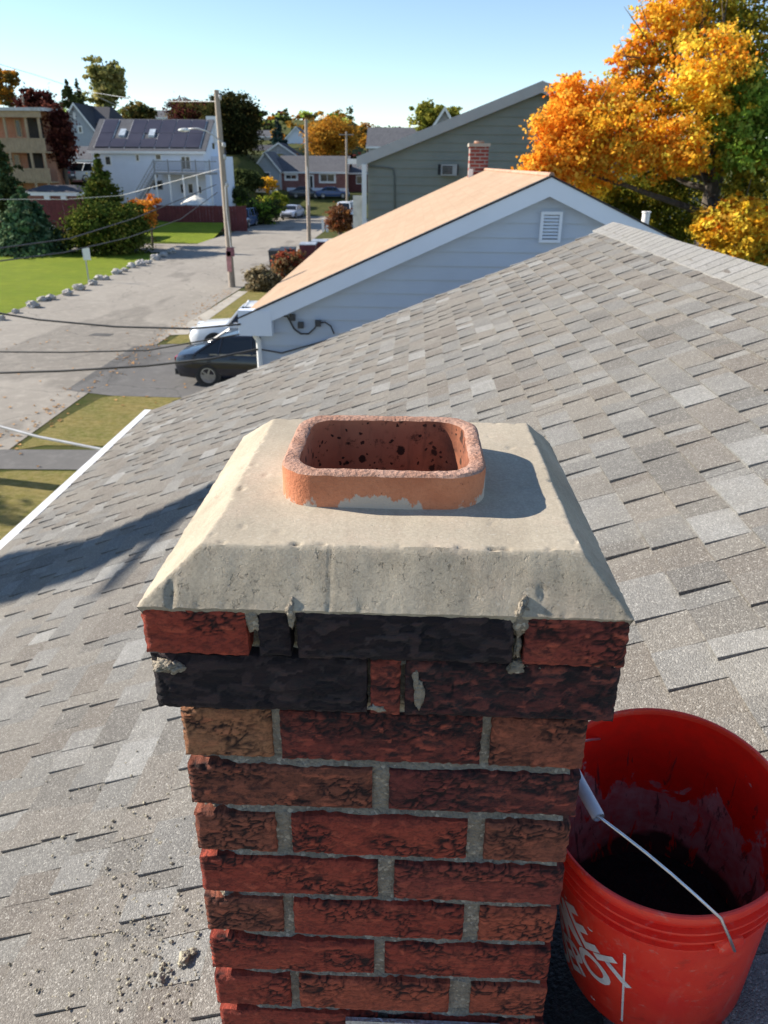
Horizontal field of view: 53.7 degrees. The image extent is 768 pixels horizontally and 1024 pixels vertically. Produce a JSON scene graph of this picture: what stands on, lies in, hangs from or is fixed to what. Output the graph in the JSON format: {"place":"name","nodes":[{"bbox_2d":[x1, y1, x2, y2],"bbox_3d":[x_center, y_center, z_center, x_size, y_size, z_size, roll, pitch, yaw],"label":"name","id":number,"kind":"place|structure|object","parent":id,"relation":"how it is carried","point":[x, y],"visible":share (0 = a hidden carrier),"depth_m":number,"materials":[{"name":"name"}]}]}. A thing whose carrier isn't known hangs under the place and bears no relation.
{"place":"outdoors","nodes":[
{"label":"outdoors","id":0,"kind":"place"},
{"bbox_2d":[0,471,75,539],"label":"lawn","id":1,"kind":"structure","parent":0,"point":[24,494],"depth_m":15.10,"materials":[{"name":"plant"}]},
{"bbox_2d":[0,252,153,314],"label":"lawn","id":2,"kind":"structure","parent":0,"point":[22,281],"depth_m":44.55,"materials":[{"name":"plant"}]},
{"bbox_2d":[0,186,77,258],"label":"spruce tree","id":3,"kind":"object","parent":2,"relation":"on","point":[25,222],"visible":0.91,"depth_m":52.38,"materials":[{"name":"green plant"}]},
{"bbox_2d":[82,248,90,280],"bbox_3d":[-15.986,-13.302,41.007,0.400,1.871,0.065,1,25,2],"label":"street sign","id":4,"kind":"object","parent":2,"relation":"on","point":[86,253],"visible":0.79,"depth_m":40.77,"materials":[{"name":"grey metal"}]},
{"bbox_2d":[53,185,162,255],"bbox_3d":[-19.630,-20.230,53.900,7.797,5.544,7.756,1,25,2],"label":"arborvitae","id":5,"kind":"object","parent":2,"relation":"on","point":[87,218],"visible":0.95,"depth_m":52.18,"materials":[{"name":"green plant"}]},
{"bbox_2d":[18,396,180,448],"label":"lawn","id":6,"kind":"structure","parent":0,"point":[103,421],"depth_m":19.19,"materials":[{"name":"plant"}]},
{"bbox_2d":[69,244,195,251],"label":"side street","id":7,"kind":"structure","parent":0,"point":[163,247],"depth_m":58.20,"materials":[{"name":"asphalt"}]},
{"bbox_2d":[67,344,227,397],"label":"driveway","id":8,"kind":"structure","parent":0,"point":[167,382],"depth_m":22.96,"materials":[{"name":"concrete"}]},
{"bbox_2d":[174,328,260,385],"bbox_3d":[-3.769,-4.651,22.687,4.645,1.515,2.100,2,25,3],"label":"parked car","id":9,"kind":"object","parent":8,"relation":"on","point":[209,372],"visible":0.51,"depth_m":21.95,"materials":[{"name":"black paint"}]},
{"bbox_2d":[189,300,256,344],"bbox_3d":[-4.275,-6.377,26.215,4.645,1.695,2.100,1,25,2],"label":"parked car","id":10,"kind":"object","parent":8,"relation":"on","point":[201,334],"visible":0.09,"depth_m":25.57,"materials":[{"name":"white paint"}]},
{"bbox_2d":[0,216,328,449],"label":"street","id":11,"kind":"structure","parent":0,"point":[166,291],"depth_m":32.34,"materials":[{"name":"asphalt"}]},
{"bbox_2d":[0,291,230,466],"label":"fallen leaves","id":12,"kind":"object","parent":11,"relation":"on","point":[59,420],"visible":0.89,"depth_m":22.05,"materials":[{"name":"brown plant"}]},
{"bbox_2d":[235,207,257,227],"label":"parked car","id":13,"kind":"object","parent":11,"relation":"on","point":[252,215],"visible":0.45,"depth_m":77.12,"materials":[{"name":"blue paint"}]},
{"bbox_2d":[280,204,304,218],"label":"parked car","id":14,"kind":"object","parent":11,"relation":"on","point":[293,210],"visible":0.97,"depth_m":89.14,"materials":[{"name":"silver metal"}]},
{"bbox_2d":[139,222,223,242],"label":"lawn","id":15,"kind":"structure","parent":0,"point":[186,232],"depth_m":67.44,"materials":[{"name":"plant"}]},
{"bbox_2d":[170,291,247,334],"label":"pavement","id":16,"kind":"structure","parent":0,"point":[212,312],"depth_m":32.92,"materials":[{"name":"concrete"}]},
{"bbox_2d":[167,289,268,343],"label":"lawn","id":17,"kind":"structure","parent":0,"point":[230,310],"depth_m":34.12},
{"bbox_2d":[241,263,282,291],"bbox_3d":[-6.123,-11.882,38.852,2.167,1.656,2.093,-11,27,-24],"label":"shrub","id":18,"kind":"object","parent":17,"relation":"on","point":[260,279],"visible":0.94,"depth_m":38.42,"materials":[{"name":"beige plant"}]},
{"bbox_2d":[0,120,767,471],"bbox_3d":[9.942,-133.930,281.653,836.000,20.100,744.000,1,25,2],"label":"ground","id":19,"kind":"structure","parent":0,"point":[318,206],"depth_m":97.06,"materials":[{"name":"green plant"}]},
{"bbox_2d":[0,68,20,106],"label":"maple tree","id":20,"kind":"object","parent":19,"relation":"on","point":[6,78],"visible":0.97,"depth_m":83.95,"materials":[{"name":"orange plant"}]},
{"bbox_2d":[0,141,24,213],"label":"spruce tree","id":21,"kind":"object","parent":19,"relation":"on","point":[8,186],"visible":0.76,"depth_m":62.95,"materials":[{"name":"green plant"}]},
{"bbox_2d":[25,300,40,307],"bbox_3d":[-15.734,-9.286,34.002,0.621,0.408,0.566,1,25,2],"label":"boulder","id":22,"kind":"object","parent":19,"relation":"on","point":[33,304],"visible":0.98,"depth_m":33.83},
{"bbox_2d":[0,107,69,198],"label":"house","id":23,"kind":"structure","parent":19,"relation":"on","point":[24,142],"depth_m":69.45,"materials":[{"name":"paint"}]},
{"bbox_2d":[13,154,20,166],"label":"window","id":24,"kind":"structure","parent":23,"relation":"in","point":[16,157],"depth_m":70.67,"materials":[{"name":"grey"}]},
{"bbox_2d":[14,119,22,136],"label":"window","id":25,"kind":"structure","parent":23,"relation":"in","point":[17,123],"depth_m":69.54,"materials":[{"name":"grey"}]},
{"bbox_2d":[27,153,43,167],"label":"window","id":26,"kind":"structure","parent":23,"relation":"in","point":[38,161],"depth_m":70.58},
{"bbox_2d":[27,118,44,137],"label":"window","id":27,"kind":"structure","parent":23,"relation":"in","point":[32,125],"depth_m":69.44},
{"bbox_2d":[11,82,70,124],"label":"red maple","id":28,"kind":"object","parent":19,"relation":"on","point":[32,97],"visible":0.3,"depth_m":81.05,"materials":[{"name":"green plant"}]},
{"bbox_2d":[0,449,98,469],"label":"walkway","id":29,"kind":"structure","parent":19,"relation":"on","point":[50,459],"depth_m":16.75,"materials":[{"name":"concrete"}]},
{"bbox_2d":[25,185,84,233],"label":"brick shed","id":30,"kind":"structure","parent":19,"relation":"on","point":[67,192],"depth_m":62.23,"materials":[{"name":"red paint"}]},
{"bbox_2d":[34,97,84,184],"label":"red maple","id":31,"kind":"object","parent":19,"relation":"on","point":[60,136],"visible":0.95,"depth_m":69.97,"materials":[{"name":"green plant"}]},
{"bbox_2d":[38,200,85,224],"bbox_3d":[-25.055,-23.769,60.150,4.461,1.939,0.167,1,25,2],"label":"board fence","id":32,"kind":"object","parent":19,"relation":"on","point":[52,208],"visible":0.34,"depth_m":59.97,"materials":[{"name":"red paint"}]},
{"bbox_2d":[59,79,75,108],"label":"spruce tree","id":33,"kind":"object","parent":19,"relation":"on","point":[66,91],"visible":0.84,"depth_m":119.85,"materials":[{"name":"green plant"}]},
{"bbox_2d":[62,289,72,295],"bbox_3d":[-15.518,-10.712,37.143,0.563,0.451,0.558,-19,31,-37],"label":"boulder","id":34,"kind":"object","parent":19,"relation":"on","point":[67,292],"visible":0.94,"depth_m":36.99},
{"bbox_2d":[63,165,75,182],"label":"parked car","id":35,"kind":"object","parent":19,"relation":"on","point":[71,174],"visible":0.27,"depth_m":72.85,"materials":[{"name":"grey paint"}]},
{"bbox_2d":[72,283,85,290],"bbox_3d":[-15.508,-11.422,38.636,0.696,0.444,0.549,1,25,2],"label":"boulder","id":36,"kind":"object","parent":19,"relation":"on","point":[80,286],"visible":0.94,"depth_m":38.45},
{"bbox_2d":[73,78,87,104],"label":"spruce tree","id":37,"kind":"object","parent":19,"relation":"on","point":[79,99],"visible":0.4,"depth_m":118.08,"materials":[{"name":"green plant"}]},
{"bbox_2d":[69,146,92,181],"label":"house","id":38,"kind":"structure","parent":19,"relation":"on","point":[85,157],"depth_m":90.83,"materials":[{"name":"white"}]},
{"bbox_2d":[71,162,94,182],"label":"parked car","id":39,"kind":"object","parent":19,"relation":"on","point":[81,169],"visible":0.16,"depth_m":73.17,"materials":[{"name":"white paint"}]},
{"bbox_2d":[68,102,123,145],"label":"house","id":40,"kind":"structure","parent":19,"relation":"on","point":[86,117],"depth_m":101.89,"materials":[{"name":"blue"}]},
{"bbox_2d":[74,152,132,250],"bbox_3d":[-20.414,-22.269,55.179,4.658,7.067,4.770,-18,31,-35],"label":"arborvitae","id":41,"kind":"object","parent":19,"relation":"on","point":[97,183],"visible":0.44,"depth_m":53.98,"materials":[{"name":"green plant"}]},
{"bbox_2d":[80,54,130,108],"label":"willow tree","id":42,"kind":"object","parent":19,"relation":"on","point":[109,79],"visible":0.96,"depth_m":105.17,"materials":[{"name":"green plant"}]},
{"bbox_2d":[118,99,158,118],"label":"tree","id":43,"kind":"object","parent":19,"relation":"on","point":[139,110],"visible":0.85,"depth_m":122.50,"materials":[{"name":"green plant"}]},
{"bbox_2d":[134,259,145,265],"bbox_3d":[-15.336,-15.646,47.765,0.714,0.535,0.766,1,25,2],"label":"boulder","id":44,"kind":"object","parent":19,"relation":"on","point":[140,262],"visible":0.9,"depth_m":47.58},
{"bbox_2d":[127,193,161,245],"bbox_3d":[-18.572,-22.287,58.325,3.014,4.095,3.761,1,25,2],"label":"maple sapling","id":45,"kind":"object","parent":19,"relation":"on","point":[148,203],"visible":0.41,"depth_m":58.02,"materials":[{"name":"orange plant"}]},
{"bbox_2d":[150,254,160,260],"bbox_3d":[-15.285,-16.950,50.646,0.712,0.573,0.720,1,25,2],"label":"boulder","id":46,"kind":"object","parent":19,"relation":"on","point":[156,257],"visible":0.91,"depth_m":50.42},
{"bbox_2d":[87,116,235,222],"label":"house","id":47,"kind":"structure","parent":19,"relation":"on","point":[137,155],"depth_m":75.82,"materials":[{"name":"white"}]},
{"bbox_2d":[104,156,111,164],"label":"window","id":48,"kind":"structure","parent":47,"relation":"in","point":[107,158],"depth_m":75.37,"materials":[{"name":"white paint"}]},
{"bbox_2d":[153,180,162,189],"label":"window","id":49,"kind":"structure","parent":47,"relation":"in","point":[159,182],"depth_m":76.15,"materials":[{"name":"grey"}]},
{"bbox_2d":[180,156,190,169],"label":"glass door","id":50,"kind":"structure","parent":47,"relation":"in","point":[184,158],"depth_m":75.12,"materials":[{"name":"white paint"}]},
{"bbox_2d":[187,183,193,193],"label":"window","id":51,"kind":"structure","parent":47,"relation":"in","point":[190,185],"depth_m":76.17,"materials":[{"name":"white paint"}]},
{"bbox_2d":[155,110,172,118],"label":"house","id":52,"kind":"structure","parent":19,"relation":"on","point":[159,113],"depth_m":157.67,"materials":[{"name":"white"}]},
{"bbox_2d":[160,95,205,118],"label":"red maple","id":53,"kind":"object","parent":19,"relation":"on","point":[181,110],"visible":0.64,"depth_m":122.66,"materials":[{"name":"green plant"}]},
{"bbox_2d":[181,195,210,205],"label":"patio umbrella","id":54,"kind":"object","parent":19,"relation":"on","point":[196,200],"visible":0.79,"depth_m":71.71,"materials":[{"name":"beige fabric"}]},
{"bbox_2d":[156,205,247,230],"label":"board fence","id":55,"kind":"object","parent":19,"relation":"on","point":[177,212],"visible":0.69,"depth_m":70.61,"materials":[{"name":"red paint"}]},
{"bbox_2d":[8,105,400,158],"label":"woods","id":56,"kind":"object","parent":19,"relation":"on","point":[286,119],"visible":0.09,"depth_m":238.71,"materials":[{"name":"green plant"}]},
{"bbox_2d":[178,90,235,286],"bbox_3d":[-8.828,-15.671,37.961,2.259,9.624,0.622,-4,25,-10],"label":"utility pole","id":57,"kind":"object","parent":19,"relation":"on","point":[230,253],"visible":0.98,"depth_m":37.88,"materials":[{"name":"brown wood"}]},
{"bbox_2d":[0,184,216,248],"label":"overhead wire","id":58,"kind":"object","parent":57,"relation":"attached to","point":[100,228],"visible":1,"depth_m":22.00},
{"bbox_2d":[0,192,217,261],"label":"overhead wire","id":59,"kind":"object","parent":57,"relation":"attached to","point":[101,243],"visible":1,"depth_m":22.18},
{"bbox_2d":[0,169,217,199],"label":"overhead wire","id":60,"kind":"object","parent":57,"relation":"attached to","point":[94,197],"visible":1,"depth_m":46.88,"materials":[{"name":"grey metal"}]},
{"bbox_2d":[79,90,214,101],"bbox_3d":[-18.332,-29.668,53.810,0.331,3.425,44.952,-12,28,-25],"label":"overhead wire","id":61,"kind":"object","parent":57,"relation":"attached to","point":[159,100],"visible":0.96,"depth_m":44.47,"materials":[{"name":"grey metal"}]},
{"bbox_2d":[191,88,271,162],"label":"beech tree","id":62,"kind":"object","parent":19,"relation":"on","point":[241,126],"visible":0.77,"depth_m":102.18,"materials":[{"name":"green plant"}]},
{"bbox_2d":[232,183,252,205],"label":"hedge shrub","id":63,"kind":"object","parent":19,"relation":"on","point":[240,193],"visible":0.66,"depth_m":83.10,"materials":[{"name":"green plant"}]},
{"bbox_2d":[234,168,267,194],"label":"hedge shrub","id":64,"kind":"object","parent":19,"relation":"on","point":[252,180],"visible":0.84,"depth_m":91.14,"materials":[{"name":"green plant"}]},
{"bbox_2d":[234,195,283,224],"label":"hedge shrub","id":65,"kind":"object","parent":19,"relation":"on","point":[268,210],"visible":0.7,"depth_m":79.77,"materials":[{"name":"green plant"}]},
{"bbox_2d":[256,130,271,139],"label":"house","id":66,"kind":"structure","parent":19,"relation":"on","point":[267,133],"depth_m":180.72,"materials":[{"name":"white paint"}]},
{"bbox_2d":[257,151,282,189],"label":"house","id":67,"kind":"structure","parent":19,"relation":"on","point":[268,163],"depth_m":108.25,"materials":[{"name":"blue"}]},
{"bbox_2d":[260,176,280,195],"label":"shrub","id":68,"kind":"object","parent":19,"relation":"on","point":[272,184],"visible":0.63,"depth_m":97.76,"materials":[{"name":"yellow plant"}]},
{"bbox_2d":[256,188,292,219],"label":"hedge shrub","id":69,"kind":"object","parent":19,"relation":"on","point":[276,194],"visible":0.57,"depth_m":85.42,"materials":[{"name":"green plant"}]},
{"bbox_2d":[268,248,286,275],"bbox_3d":[-6.160,-14.574,44.203,1.026,1.450,0.988,1,25,2],"label":"wheeled bin","id":70,"kind":"object","parent":19,"relation":"on","point":[273,251],"visible":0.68,"depth_m":43.72,"materials":[{"name":"grey plastic"}]},
{"bbox_2d":[267,113,287,144],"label":"spruce tree","id":71,"kind":"object","parent":19,"relation":"on","point":[277,137],"visible":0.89,"depth_m":157.09,"materials":[{"name":"green plant"}]},
{"bbox_2d":[262,142,302,155],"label":"house","id":72,"kind":"structure","parent":19,"relation":"on","point":[282,148],"depth_m":136.21,"materials":[{"name":"white paint"}]},
{"bbox_2d":[268,248,305,278],"bbox_3d":[-5.296,-13.694,42.404,2.320,2.146,2.477,1,25,2],"label":"shrub","id":73,"kind":"object","parent":19,"relation":"on","point":[283,263],"visible":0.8,"depth_m":41.86,"materials":[{"name":"red plant"}]},
{"bbox_2d":[285,126,304,143],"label":"house","id":74,"kind":"structure","parent":19,"relation":"on","point":[292,137],"depth_m":171.27,"materials":[{"name":"white"}]},
{"bbox_2d":[288,186,318,197],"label":"parked car","id":75,"kind":"object","parent":19,"relation":"on","point":[298,191],"visible":0.84,"depth_m":102.92,"materials":[{"name":"grey paint"}]},
{"bbox_2d":[304,119,310,241],"bbox_3d":[-6.216,-26.494,61.584,0.374,9.585,0.351,15,28,29],"label":"utility pole","id":76,"kind":"object","parent":19,"relation":"on","point":[307,186],"visible":0.84,"depth_m":61.47,"materials":[{"name":"brown wood"}]},
{"bbox_2d":[299,242,316,259],"bbox_3d":[-4.760,-16.215,47.794,1.080,1.450,1.040,1,25,2],"label":"wheeled bin","id":77,"kind":"object","parent":19,"relation":"on","point":[309,248],"visible":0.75,"depth_m":47.26,"materials":[{"name":"red plastic"}]},
{"bbox_2d":[279,155,351,191],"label":"house","id":78,"kind":"structure","parent":19,"relation":"on","point":[326,171],"depth_m":110.57,"materials":[{"name":"red brick"}]},
{"bbox_2d":[284,173,297,180],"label":"window","id":79,"kind":"structure","parent":78,"relation":"in","point":[287,176],"depth_m":110.29,"materials":[{"name":"white paint"}]},
{"bbox_2d":[309,174,313,187],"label":"front door","id":80,"kind":"structure","parent":78,"relation":"in","point":[311,176],"depth_m":110.39,"materials":[{"name":"white paint"}]},
{"bbox_2d":[319,174,335,182],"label":"window","id":81,"kind":"structure","parent":78,"relation":"in","point":[323,178],"depth_m":110.21,"materials":[{"name":"white paint"}]},
{"bbox_2d":[311,239,327,248],"bbox_3d":[-4.185,-17.038,49.594,1.080,1.450,1.040,1,25,2],"label":"wheeled bin","id":82,"kind":"object","parent":19,"relation":"on","point":[320,242],"visible":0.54,"depth_m":49.00,"materials":[{"name":"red plastic"}]},
{"bbox_2d":[296,112,361,155],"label":"oak tree","id":83,"kind":"object","parent":19,"relation":"on","point":[325,138],"visible":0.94,"depth_m":132.77,"materials":[{"name":"orange plant"}]},
{"bbox_2d":[316,186,349,198],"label":"parked car","id":84,"kind":"object","parent":19,"relation":"on","point":[324,192],"visible":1,"depth_m":102.81,"materials":[{"name":"blue paint"}]},
{"bbox_2d":[322,201,352,235],"bbox_3d":[-3.551,-23.563,62.124,2.889,3.461,3.090,1,25,2],"label":"shrub","id":85,"kind":"object","parent":19,"relation":"on","point":[339,221],"visible":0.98,"depth_m":61.41,"materials":[{"name":"brown plant"}]},
{"bbox_2d":[339,131,353,200],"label":"utility pole","id":86,"kind":"object","parent":19,"relation":"on","point":[346,150],"visible":0.78,"depth_m":94.47,"materials":[{"name":"brown wood"}]},
{"bbox_2d":[349,164,367,191],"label":"house","id":87,"kind":"structure","parent":19,"relation":"on","point":[355,174],"depth_m":114.90,"materials":[{"name":"red"}]},
{"bbox_2d":[356,122,374,152],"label":"tree","id":88,"kind":"object","parent":19,"relation":"on","point":[362,130],"visible":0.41,"depth_m":147.04,"materials":[{"name":"orange plant"}]},
{"bbox_2d":[0,222,767,1023],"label":"house","id":89,"kind":"structure","parent":19,"relation":"on","point":[622,368],"depth_m":2.81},
{"bbox_2d":[3,741,202,1023],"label":"mortar crumbs","id":90,"kind":"object","parent":89,"relation":"on","point":[161,968],"visible":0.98,"depth_m":1.60,"materials":[{"name":"concrete"}]},
{"bbox_2d":[154,968,171,987],"bbox_3d":[-0.433,0.908,1.481,0.020,0.018,0.041,18,30,33],"label":"mortar lump","id":91,"kind":"object","parent":89,"relation":"on","point":[160,978],"visible":1,"depth_m":1.48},
{"bbox_2d":[177,946,196,967],"bbox_3d":[-0.390,0.880,1.502,0.034,0.022,0.038,1,25,2],"label":"mortar lump","id":92,"kind":"object","parent":89,"relation":"on","point":[184,956],"visible":1,"depth_m":1.50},
{"bbox_2d":[137,415,633,1023],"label":"chimney","id":93,"kind":"object","parent":89,"relation":"on","point":[387,655],"visible":1,"depth_m":0.77,"materials":[{"name":"brick"}]},
{"bbox_2d":[559,708,767,1023],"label":"bucket","id":94,"kind":"object","parent":89,"relation":"on","point":[663,908],"visible":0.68,"depth_m":1.06,"materials":[{"name":"red plastic"}]},
{"bbox_2d":[366,127,417,150],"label":"house","id":95,"kind":"structure","parent":19,"relation":"on","point":[377,137],"depth_m":100.58,"materials":[{"name":"white paint"}]},
{"bbox_2d":[407,98,462,130],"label":"tree","id":96,"kind":"object","parent":19,"relation":"on","point":[427,113],"visible":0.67,"depth_m":65.55,"materials":[{"name":"green plant"}]},
{"bbox_2d":[433,107,451,124],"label":"house","id":97,"kind":"structure","parent":19,"relation":"on","point":[444,115],"depth_m":61.90,"materials":[{"name":"white paint"}]},
{"bbox_2d":[238,168,679,366],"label":"house","id":98,"kind":"structure","parent":19,"relation":"on","point":[464,230],"depth_m":9.43,"materials":[{"name":"plastic"}]},
{"bbox_2d":[468,141,490,177],"bbox_3d":[2.134,-7.861,17.251,0.477,1.039,0.510,1,25,2],"label":"brick chimney","id":99,"kind":"object","parent":98,"relation":"on","point":[478,157],"visible":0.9,"depth_m":16.98,"materials":[{"name":"brick"}]},
{"bbox_2d":[347,81,698,240],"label":"house","id":100,"kind":"structure","parent":19,"relation":"on","point":[413,167],"depth_m":26.33,"materials":[{"name":"green"}]},
{"bbox_2d":[511,0,767,265],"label":"maple tree","id":101,"kind":"object","parent":19,"relation":"on","point":[592,148],"visible":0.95,"depth_m":17.99,"materials":[{"name":"orange plant"}]},
{"bbox_2d":[593,167,767,265],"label":"shrub","id":102,"kind":"object","parent":19,"relation":"on","point":[689,239],"depth_m":22.40,"materials":[{"name":"green plant"}]},
{"bbox_2d":[700,43,767,266],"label":"maple tree","id":103,"kind":"object","parent":19,"relation":"on","point":[741,148],"visible":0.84,"depth_m":17.67,"materials":[{"name":"green plant"}]},
{"bbox_2d":[0,0,767,137],"label":"sky","id":104,"kind":"structure","parent":0,"point":[380,58],"materials":[{"name":"blue"}]},
{"bbox_3d":[-19.830,-2.915,10.067,0.340,9.400,0.340,1,25,2],"label":"utility pole","id":105,"kind":"object","parent":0,"visible":0},
{"bbox_2d":[0,425,101,449],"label":"overhead wire","id":106,"kind":"object","parent":105,"relation":"attached to","point":[51,439],"visible":0.94,"depth_m":7.08,"materials":[{"name":"grey metal"}]},
{"bbox_2d":[0,334,239,352],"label":"overhead wire","id":107,"kind":"object","parent":105,"relation":"attached to","point":[113,350],"visible":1,"depth_m":9.71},
{"bbox_2d":[0,312,240,329],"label":"overhead wire","id":108,"kind":"object","parent":105,"relation":"attached to","point":[120,326],"visible":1,"depth_m":9.57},
{"bbox_2d":[0,348,258,373],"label":"overhead wire","id":109,"kind":"object","parent":105,"relation":"attached to","point":[135,366],"visible":1,"depth_m":9.79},
{"label":"driveway","id":110,"kind":"structure","parent":0,"visible":0},
{"bbox_2d":[337,201,352,219],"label":"parked car","id":111,"kind":"object","parent":110,"relation":"on","point":[348,204],"visible":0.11,"depth_m":85.02,"materials":[{"name":"white paint"}]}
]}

